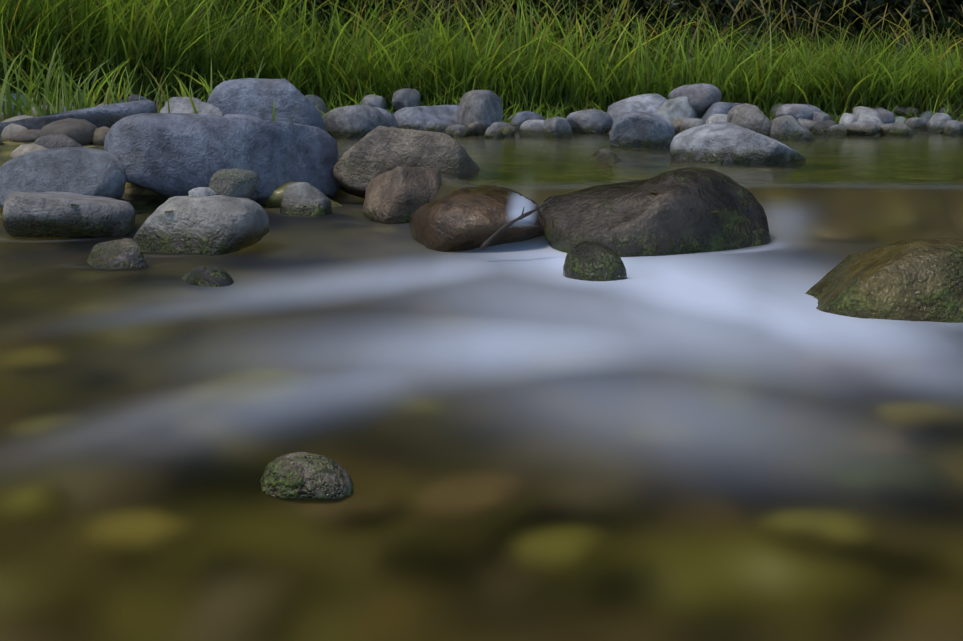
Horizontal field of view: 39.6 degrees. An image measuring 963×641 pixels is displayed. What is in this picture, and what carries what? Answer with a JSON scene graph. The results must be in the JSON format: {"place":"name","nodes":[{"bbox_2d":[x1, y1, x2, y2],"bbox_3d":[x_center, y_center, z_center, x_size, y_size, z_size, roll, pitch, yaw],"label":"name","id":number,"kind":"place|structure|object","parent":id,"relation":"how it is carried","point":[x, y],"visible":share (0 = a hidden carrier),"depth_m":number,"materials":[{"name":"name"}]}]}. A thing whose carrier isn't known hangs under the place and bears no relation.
{"place":"outdoors","nodes":[
{"label":"outdoors","id":0,"kind":"place"},
{"bbox_2d":[0,130,962,640],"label":"water surface","id":1,"kind":"object","parent":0,"point":[526,440],"visible":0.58,"depth_m":1.21,"materials":[{"name":"brown liquid"}]},
{"bbox_2d":[2,191,134,236],"bbox_3d":[-0.854,-0.207,2.807,0.276,0.138,0.286,0,10,1],"label":"flat rock","id":2,"kind":"object","parent":1,"relation":"on","point":[44,214],"visible":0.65,"depth_m":2.69,"materials":[{"name":"grey stone"}]},
{"bbox_2d":[87,238,147,268],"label":"wet rock","id":3,"kind":"object","parent":1,"relation":"on","point":[123,253],"visible":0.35,"depth_m":2.22,"materials":[{"name":"grey stone"}]},
{"bbox_2d":[133,195,268,255],"bbox_3d":[-0.523,-0.167,2.516,0.276,0.142,0.193,6,12,29],"label":"rock","id":4,"kind":"object","parent":1,"relation":"on","point":[215,225],"visible":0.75,"depth_m":2.42,"materials":[{"name":"grey stone"}]},
{"bbox_2d":[188,187,215,195],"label":"pale rock","id":5,"kind":"object","parent":1,"relation":"on","point":[202,191],"visible":0.35,"depth_m":2.89,"materials":[{"name":"grey stone"}]},
{"bbox_2d":[182,266,233,286],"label":"wet rock","id":6,"kind":"object","parent":1,"relation":"on","point":[208,276],"visible":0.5,"depth_m":2.00,"materials":[{"name":"grey stone"}]},
{"bbox_2d":[104,113,339,205],"bbox_3d":[-0.626,-0.382,3.281,0.573,0.258,0.368,-4,11,-22],"label":"boulder","id":7,"kind":"object","parent":1,"relation":"on","point":[168,155],"visible":0.73,"depth_m":3.10,"materials":[{"name":"grey stone"}]},
{"bbox_2d":[208,168,259,198],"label":"rock","id":8,"kind":"object","parent":1,"relation":"on","point":[239,183],"visible":0.73,"depth_m":2.92,"materials":[{"name":"grey stone"}]},
{"bbox_2d":[207,78,325,130],"bbox_3d":[-0.672,-0.636,4.162,0.378,0.232,0.295,0,10,1],"label":"angular rock","id":9,"kind":"object","parent":1,"relation":"on","point":[255,97],"visible":0.46,"depth_m":4.04,"materials":[{"name":"grey stone"}]},
{"bbox_2d":[261,452,353,498],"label":"rock","id":10,"kind":"object","parent":1,"relation":"on","point":[301,475],"visible":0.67,"depth_m":0.99,"materials":[{"name":"grey stone"}]},
{"bbox_2d":[324,105,390,137],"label":"rock","id":11,"kind":"object","parent":1,"relation":"on","point":[357,121],"visible":0.44,"depth_m":5.13,"materials":[{"name":"grey stone"}]},
{"bbox_2d":[360,94,386,109],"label":"rock","id":12,"kind":"object","parent":1,"relation":"on","point":[375,101],"visible":0.48,"depth_m":6.06,"materials":[{"name":"grey stone"}]},
{"bbox_2d":[375,107,398,127],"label":"pool rock","id":13,"kind":"object","parent":1,"relation":"on","point":[391,119],"visible":0.12,"depth_m":5.51,"materials":[{"name":"grey stone"}]},
{"bbox_2d":[362,167,440,223],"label":"brown rock","id":14,"kind":"object","parent":1,"relation":"on","point":[398,195],"visible":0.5,"depth_m":2.83,"materials":[{"name":"brown stone"}]},
{"bbox_2d":[333,126,479,198],"bbox_3d":[-0.179,-0.380,3.351,0.392,0.223,0.265,0,10,1],"label":"tan rock","id":15,"kind":"object","parent":1,"relation":"on","point":[361,164],"visible":0.69,"depth_m":3.23,"materials":[{"name":"grey stone"}]},
{"bbox_2d":[392,88,420,110],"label":"rock","id":16,"kind":"object","parent":1,"relation":"on","point":[405,97],"visible":0.85,"depth_m":6.07,"materials":[{"name":"grey stone"}]},
{"bbox_2d":[393,105,458,132],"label":"pool rock","id":17,"kind":"object","parent":1,"relation":"on","point":[438,118],"visible":0.38,"depth_m":5.65,"materials":[{"name":"grey stone"}]},
{"bbox_2d":[444,124,468,136],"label":"rock","id":18,"kind":"object","parent":1,"relation":"on","point":[457,130],"visible":0.67,"depth_m":5.23,"materials":[{"name":"grey stone"}]},
{"bbox_2d":[409,185,544,251],"bbox_3d":[-0.010,-0.183,2.614,0.271,0.162,0.383,0,10,1],"label":"rock","id":19,"kind":"object","parent":1,"relation":"on","point":[466,218],"visible":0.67,"depth_m":2.46,"materials":[{"name":"brown stone"}]},
{"bbox_2d":[480,196,554,249],"bbox_3d":[0.061,-0.171,2.345,0.136,0.092,0.032,-4,11,-21],"label":"twig","id":20,"kind":"object","parent":19,"relation":"on","point":[485,244],"visible":1,"depth_m":2.33,"materials":[{"name":"brown wood"}]},
{"bbox_2d":[468,122,486,135],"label":"rock","id":21,"kind":"object","parent":1,"relation":"on","point":[477,129],"visible":0.58,"depth_m":5.35,"materials":[{"name":"grey stone"}]},
{"bbox_2d":[456,90,502,128],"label":"rock","id":22,"kind":"object","parent":1,"relation":"on","point":[485,107],"visible":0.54,"depth_m":5.51,"materials":[{"name":"grey stone"}]},
{"bbox_2d":[484,126,504,137],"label":"rock","id":23,"kind":"object","parent":1,"relation":"on","point":[492,132],"visible":0.58,"depth_m":5.13,"materials":[{"name":"grey stone"}]},
{"bbox_2d":[491,122,510,128],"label":"rock","id":24,"kind":"object","parent":1,"relation":"on","point":[496,125],"visible":0.19,"depth_m":5.37,"materials":[{"name":"grey stone"}]},
{"bbox_2d":[497,126,515,135],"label":"rock","id":25,"kind":"object","parent":1,"relation":"on","point":[509,131],"visible":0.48,"depth_m":5.29,"materials":[{"name":"grey stone"}]},
{"bbox_2d":[505,190,539,226],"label":"water cascade","id":26,"kind":"object","parent":1,"relation":"on","point":[518,203],"visible":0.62,"depth_m":2.47,"materials":[{"name":"white liquid"}]},
{"bbox_2d":[511,111,544,131],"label":"rock","id":27,"kind":"object","parent":1,"relation":"on","point":[519,120],"visible":0.35,"depth_m":5.75,"materials":[{"name":"grey stone"}]},
{"bbox_2d":[519,120,543,135],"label":"rock","id":28,"kind":"object","parent":1,"relation":"on","point":[531,127],"visible":0.56,"depth_m":5.28,"materials":[{"name":"grey stone"}]},
{"bbox_2d":[544,117,571,137],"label":"rock","id":29,"kind":"object","parent":1,"relation":"on","point":[557,127],"visible":0.62,"depth_m":5.15,"materials":[{"name":"grey stone"}]},
{"bbox_2d":[566,109,612,133],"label":"rock","id":30,"kind":"object","parent":1,"relation":"on","point":[591,121],"visible":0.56,"depth_m":5.52,"materials":[{"name":"grey stone"}]},
{"bbox_2d":[563,241,626,280],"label":"rock","id":31,"kind":"object","parent":1,"relation":"on","point":[591,261],"visible":0.71,"depth_m":2.10,"materials":[{"name":"stone"}]},
{"bbox_2d":[589,149,620,162],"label":"pool rock","id":32,"kind":"object","parent":1,"relation":"on","point":[606,155],"visible":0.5,"depth_m":3.67,"materials":[{"name":"stone"}]},
{"bbox_2d":[607,94,666,121],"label":"rock","id":33,"kind":"object","parent":1,"relation":"on","point":[650,103],"visible":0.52,"depth_m":6.19,"materials":[{"name":"grey stone"}]},
{"bbox_2d":[610,111,674,147],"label":"pool rock","id":34,"kind":"object","parent":1,"relation":"on","point":[638,129],"visible":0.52,"depth_m":4.38,"materials":[{"name":"grey stone"}]},
{"bbox_2d":[542,167,770,256],"bbox_3d":[0.324,-0.173,2.520,0.422,0.227,0.322,-5,11,-24],"label":"rock","id":35,"kind":"object","parent":1,"relation":"on","point":[675,216],"visible":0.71,"depth_m":2.40,"materials":[{"name":"brown stone"}]},
{"bbox_2d":[672,118,685,134],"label":"rock","id":36,"kind":"object","parent":1,"relation":"on","point":[677,123],"visible":0.19,"depth_m":5.37,"materials":[{"name":"grey stone"}]},
{"bbox_2d":[656,96,703,119],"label":"rock","id":37,"kind":"object","parent":1,"relation":"on","point":[676,108],"visible":0.33,"depth_m":6.05,"materials":[{"name":"grey stone"}]},
{"bbox_2d":[668,83,721,112],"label":"rock","id":38,"kind":"object","parent":37,"relation":"on","point":[702,98],"visible":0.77,"depth_m":6.03,"materials":[{"name":"grey stone"}]},
{"bbox_2d":[679,118,705,132],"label":"rock","id":39,"kind":"object","parent":1,"relation":"on","point":[689,123],"visible":0.27,"depth_m":5.34,"materials":[{"name":"grey stone"}]},
{"bbox_2d":[706,114,726,123],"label":"rock","id":40,"kind":"object","parent":1,"relation":"on","point":[716,118],"visible":0.29,"depth_m":5.39,"materials":[{"name":"grey stone"}]},
{"bbox_2d":[701,102,740,121],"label":"rock","id":41,"kind":"object","parent":1,"relation":"on","point":[720,108],"visible":0.29,"depth_m":5.94,"materials":[{"name":"grey stone"}]},
{"bbox_2d":[670,121,805,163],"bbox_3d":[0.705,-0.465,3.710,0.344,0.172,0.277,8,13,36],"label":"pool rock","id":42,"kind":"object","parent":1,"relation":"on","point":[720,142],"visible":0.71,"depth_m":3.60,"materials":[{"name":"grey stone"}]},
{"bbox_2d":[726,103,771,136],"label":"rock","id":43,"kind":"object","parent":1,"relation":"on","point":[754,118],"visible":0.52,"depth_m":5.18,"materials":[{"name":"grey stone"}]},
{"bbox_2d":[770,115,816,139],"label":"rock","id":44,"kind":"object","parent":1,"relation":"on","point":[788,127],"visible":0.69,"depth_m":4.93,"materials":[{"name":"grey stone"}]},
{"bbox_2d":[775,104,820,119],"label":"rock","id":45,"kind":"object","parent":1,"relation":"on","point":[803,111],"visible":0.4,"depth_m":6.05,"materials":[{"name":"grey stone"}]},
{"bbox_2d":[797,118,815,130],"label":"rock","id":46,"kind":"object","parent":1,"relation":"on","point":[808,124],"visible":0.38,"depth_m":5.88,"materials":[{"name":"grey stone"}]},
{"bbox_2d":[812,111,830,122],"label":"rock","id":47,"kind":"object","parent":1,"relation":"on","point":[820,116],"visible":0.42,"depth_m":6.05,"materials":[{"name":"grey stone"}]},
{"bbox_2d":[812,120,835,135],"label":"rock","id":48,"kind":"object","parent":1,"relation":"on","point":[820,128],"visible":0.48,"depth_m":5.35,"materials":[{"name":"grey stone"}]},
{"bbox_2d":[826,124,846,135],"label":"rock","id":49,"kind":"object","parent":1,"relation":"on","point":[837,130],"visible":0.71,"depth_m":5.31,"materials":[{"name":"grey stone"}]},
{"bbox_2d":[839,113,856,126],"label":"rock","id":50,"kind":"object","parent":1,"relation":"on","point":[846,119],"visible":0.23,"depth_m":5.58,"materials":[{"name":"grey stone"}]},
{"bbox_2d":[852,106,883,133],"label":"rock","id":51,"kind":"object","parent":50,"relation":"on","point":[862,113],"visible":0.38,"depth_m":5.57,"materials":[{"name":"grey stone"}]},
{"bbox_2d":[846,120,880,135],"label":"rock","id":52,"kind":"object","parent":1,"relation":"on","point":[864,128],"visible":0.71,"depth_m":5.33,"materials":[{"name":"grey stone"}]},
{"bbox_2d":[805,238,962,322],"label":"rock","id":53,"kind":"object","parent":1,"relation":"on","point":[915,280],"visible":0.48,"depth_m":1.66,"materials":[{"name":"brown stone"}]},
{"bbox_2d":[876,108,895,123],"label":"rock","id":54,"kind":"object","parent":1,"relation":"on","point":[887,116],"visible":0.48,"depth_m":6.04,"materials":[{"name":"grey stone"}]},
{"bbox_2d":[879,123,913,135],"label":"rock","id":55,"kind":"object","parent":1,"relation":"on","point":[884,129],"visible":0.33,"depth_m":5.35,"materials":[{"name":"grey stone"}]},
{"bbox_2d":[886,122,909,135],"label":"rock","id":56,"kind":"object","parent":1,"relation":"on","point":[897,129],"visible":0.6,"depth_m":5.30,"materials":[{"name":"grey stone"}]},
{"bbox_2d":[904,117,928,131],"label":"rock","id":57,"kind":"object","parent":1,"relation":"on","point":[916,124],"visible":0.42,"depth_m":5.72,"materials":[{"name":"grey stone"}]},
{"bbox_2d":[927,113,951,133],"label":"rock","id":58,"kind":"object","parent":1,"relation":"on","point":[936,122],"visible":0.4,"depth_m":5.57,"materials":[{"name":"grey stone"}]},
{"bbox_2d":[943,120,962,135],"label":"rock","id":59,"kind":"object","parent":1,"relation":"on","point":[952,127],"visible":0.65,"depth_m":5.36,"materials":[{"name":"grey stone"}]},
{"bbox_2d":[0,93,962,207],"bbox_3d":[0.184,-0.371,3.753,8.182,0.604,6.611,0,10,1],"label":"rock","id":60,"kind":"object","parent":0,"point":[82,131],"depth_m":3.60,"materials":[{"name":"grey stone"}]},
{"bbox_2d":[126,94,156,112],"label":"dark rock","id":61,"kind":"object","parent":60,"relation":"on","point":[133,97],"visible":0.19,"depth_m":4.28,"materials":[{"name":"grey stone"}]},
{"bbox_2d":[0,0,962,217],"bbox_3d":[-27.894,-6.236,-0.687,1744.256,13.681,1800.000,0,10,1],"label":"ground","id":62,"kind":"structure","parent":0,"point":[139,198],"depth_m":3.56,"materials":[{"name":"brown soil"}]},
{"bbox_2d":[34,134,82,148],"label":"rock","id":63,"kind":"object","parent":62,"relation":"on","point":[55,141],"visible":0.5,"depth_m":3.38,"materials":[{"name":"grey stone"}]},
{"bbox_2d":[0,147,126,207],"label":"round rock","id":64,"kind":"object","parent":62,"relation":"on","point":[87,171],"visible":0.6,"depth_m":3.02,"materials":[{"name":"grey stone"}]},
{"bbox_2d":[0,100,155,137],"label":"rock slab","id":65,"kind":"object","parent":62,"relation":"on","point":[109,116],"visible":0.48,"depth_m":3.70,"materials":[{"name":"grey stone"}]},
{"bbox_2d":[160,97,223,115],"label":"pale rock","id":66,"kind":"object","parent":62,"relation":"on","point":[180,104],"visible":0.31,"depth_m":3.90,"materials":[{"name":"grey stone"}]},
{"bbox_2d":[187,0,379,36],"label":"shrub","id":67,"kind":"object","parent":62,"relation":"on","point":[318,14],"visible":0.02,"depth_m":6.97,"materials":[{"name":"green plant"}]},
{"bbox_2d":[171,0,399,29],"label":"shrub","id":68,"kind":"object","parent":62,"relation":"on","point":[316,3],"visible":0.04,"depth_m":7.92,"materials":[{"name":"green plant"}]},
{"bbox_2d":[280,182,331,215],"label":"rock","id":69,"kind":"object","parent":62,"relation":"on","point":[303,199],"visible":0.48,"depth_m":2.98,"materials":[{"name":"grey stone"}]},
{"bbox_2d":[198,0,417,34],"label":"shrub","id":70,"kind":"object","parent":62,"relation":"on","point":[343,14],"visible":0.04,"depth_m":7.80,"materials":[{"name":"green plant"}]},
{"bbox_2d":[205,0,423,32],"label":"shrub","id":71,"kind":"object","parent":62,"relation":"on","point":[373,5],"visible":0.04,"depth_m":7.67,"materials":[{"name":"green plant"}]},
{"bbox_2d":[305,95,327,119],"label":"rock","id":72,"kind":"object","parent":62,"relation":"on","point":[315,101],"visible":0.23,"depth_m":6.21,"materials":[{"name":"grey stone"}]},
{"bbox_2d":[238,0,400,47],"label":"shrub","id":73,"kind":"object","parent":62,"relation":"on","point":[325,7],"visible":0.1,"depth_m":7.27,"materials":[{"name":"green plant"}]},
{"bbox_2d":[223,0,475,36],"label":"shrub","id":74,"kind":"object","parent":62,"relation":"on","point":[390,4],"visible":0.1,"depth_m":7.77,"materials":[{"name":"green plant"}]},
{"bbox_2d":[329,0,471,34],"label":"shrub","id":75,"kind":"object","parent":62,"relation":"on","point":[392,10],"visible":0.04,"depth_m":8.31,"materials":[{"name":"green plant"}]},
{"bbox_2d":[317,0,637,48],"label":"shrub","id":76,"kind":"object","parent":62,"relation":"on","point":[466,3],"visible":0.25,"depth_m":7.51,"materials":[{"name":"green plant"}]},
{"bbox_2d":[0,0,962,124],"bbox_3d":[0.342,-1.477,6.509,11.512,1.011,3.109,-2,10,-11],"label":"grass","id":77,"kind":"structure","parent":62,"relation":"on","point":[171,58],"depth_m":6.38,"materials":[{"name":"green plant"}]},
{"bbox_2d":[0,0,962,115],"bbox_3d":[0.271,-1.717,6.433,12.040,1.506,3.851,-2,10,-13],"label":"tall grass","id":78,"kind":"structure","parent":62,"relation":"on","point":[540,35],"depth_m":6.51,"materials":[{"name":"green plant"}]},
{"bbox_2d":[10,0,962,91],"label":"grass stalks","id":79,"kind":"object","parent":62,"relation":"on","point":[735,11],"depth_m":6.84,"materials":[{"name":"green plant"}]},
{"bbox_2d":[435,0,586,36],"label":"shrub","id":80,"kind":"object","parent":62,"relation":"on","point":[505,13],"depth_m":8.07,"materials":[{"name":"green plant"}]},
{"bbox_2d":[415,0,688,53],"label":"shrub","id":81,"kind":"object","parent":62,"relation":"on","point":[659,10],"visible":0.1,"depth_m":7.74,"materials":[{"name":"green plant"}]},
{"bbox_2d":[457,0,688,54],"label":"shrub","id":82,"kind":"object","parent":62,"relation":"on","point":[631,21],"visible":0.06,"depth_m":8.36,"materials":[{"name":"green plant"}]},
{"bbox_2d":[399,0,773,73],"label":"shrub","id":83,"kind":"object","parent":62,"relation":"on","point":[591,8],"visible":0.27,"depth_m":7.31,"materials":[{"name":"green plant"}]},
{"bbox_2d":[511,0,717,43],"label":"shrub","id":84,"kind":"object","parent":62,"relation":"on","point":[609,19],"visible":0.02,"depth_m":8.22,"materials":[{"name":"green plant"}]},
{"bbox_2d":[578,0,686,35],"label":"shrub","id":85,"kind":"object","parent":62,"relation":"on","point":[632,11],"visible":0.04,"depth_m":8.13,"materials":[{"name":"green plant"}]},
{"bbox_2d":[514,0,760,59],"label":"shrub","id":86,"kind":"object","parent":62,"relation":"on","point":[605,11],"visible":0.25,"depth_m":7.51,"materials":[{"name":"green plant"}]},
{"bbox_2d":[559,0,775,46],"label":"shrub","id":87,"kind":"object","parent":62,"relation":"on","point":[696,2],"visible":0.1,"depth_m":7.93,"materials":[{"name":"green plant"}]},
{"bbox_2d":[567,0,865,58],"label":"shrub","id":88,"kind":"object","parent":62,"relation":"on","point":[696,9],"visible":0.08,"depth_m":7.95,"materials":[{"name":"green plant"}]},
{"bbox_2d":[567,0,903,63],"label":"shrub","id":89,"kind":"object","parent":62,"relation":"on","point":[749,13],"visible":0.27,"depth_m":7.60,"materials":[{"name":"green plant"}]},
{"bbox_2d":[627,0,933,53],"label":"shrub","id":90,"kind":"object","parent":62,"relation":"on","point":[756,22],"visible":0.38,"depth_m":7.50,"materials":[{"name":"green plant"}]},
{"bbox_2d":[724,0,962,68],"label":"shrub","id":91,"kind":"object","parent":62,"relation":"on","point":[921,14],"visible":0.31,"depth_m":7.42,"materials":[{"name":"green plant"}]},
{"bbox_2d":[746,5,954,45],"bbox_3d":[2.304,-2.476,8.286,2.071,2.217,2.127,-10,14,-44],"label":"shrub","id":92,"kind":"object","parent":62,"relation":"on","point":[862,11],"visible":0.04,"depth_m":8.34,"materials":[{"name":"green plant"}]},
{"bbox_2d":[752,0,962,41],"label":"shrub","id":93,"kind":"object","parent":62,"relation":"on","point":[927,34],"depth_m":7.75,"materials":[{"name":"green plant"}]},
{"bbox_2d":[779,0,962,60],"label":"shrub","id":94,"kind":"object","parent":62,"relation":"on","point":[949,4],"visible":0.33,"depth_m":7.46,"materials":[{"name":"green plant"}]},
{"bbox_2d":[782,0,962,46],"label":"shrub","id":95,"kind":"object","parent":62,"relation":"on","point":[884,19],"visible":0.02,"depth_m":8.65,"materials":[{"name":"green plant"}]},
{"bbox_2d":[848,0,962,50],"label":"shrub","id":96,"kind":"object","parent":62,"relation":"on","point":[913,22],"visible":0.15,"depth_m":7.50,"materials":[{"name":"green plant"}]},
{"bbox_2d":[848,0,962,54],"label":"shrub","id":97,"kind":"object","parent":62,"relation":"on","point":[902,11],"visible":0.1,"depth_m":7.93,"materials":[{"name":"green plant"}]}
]}

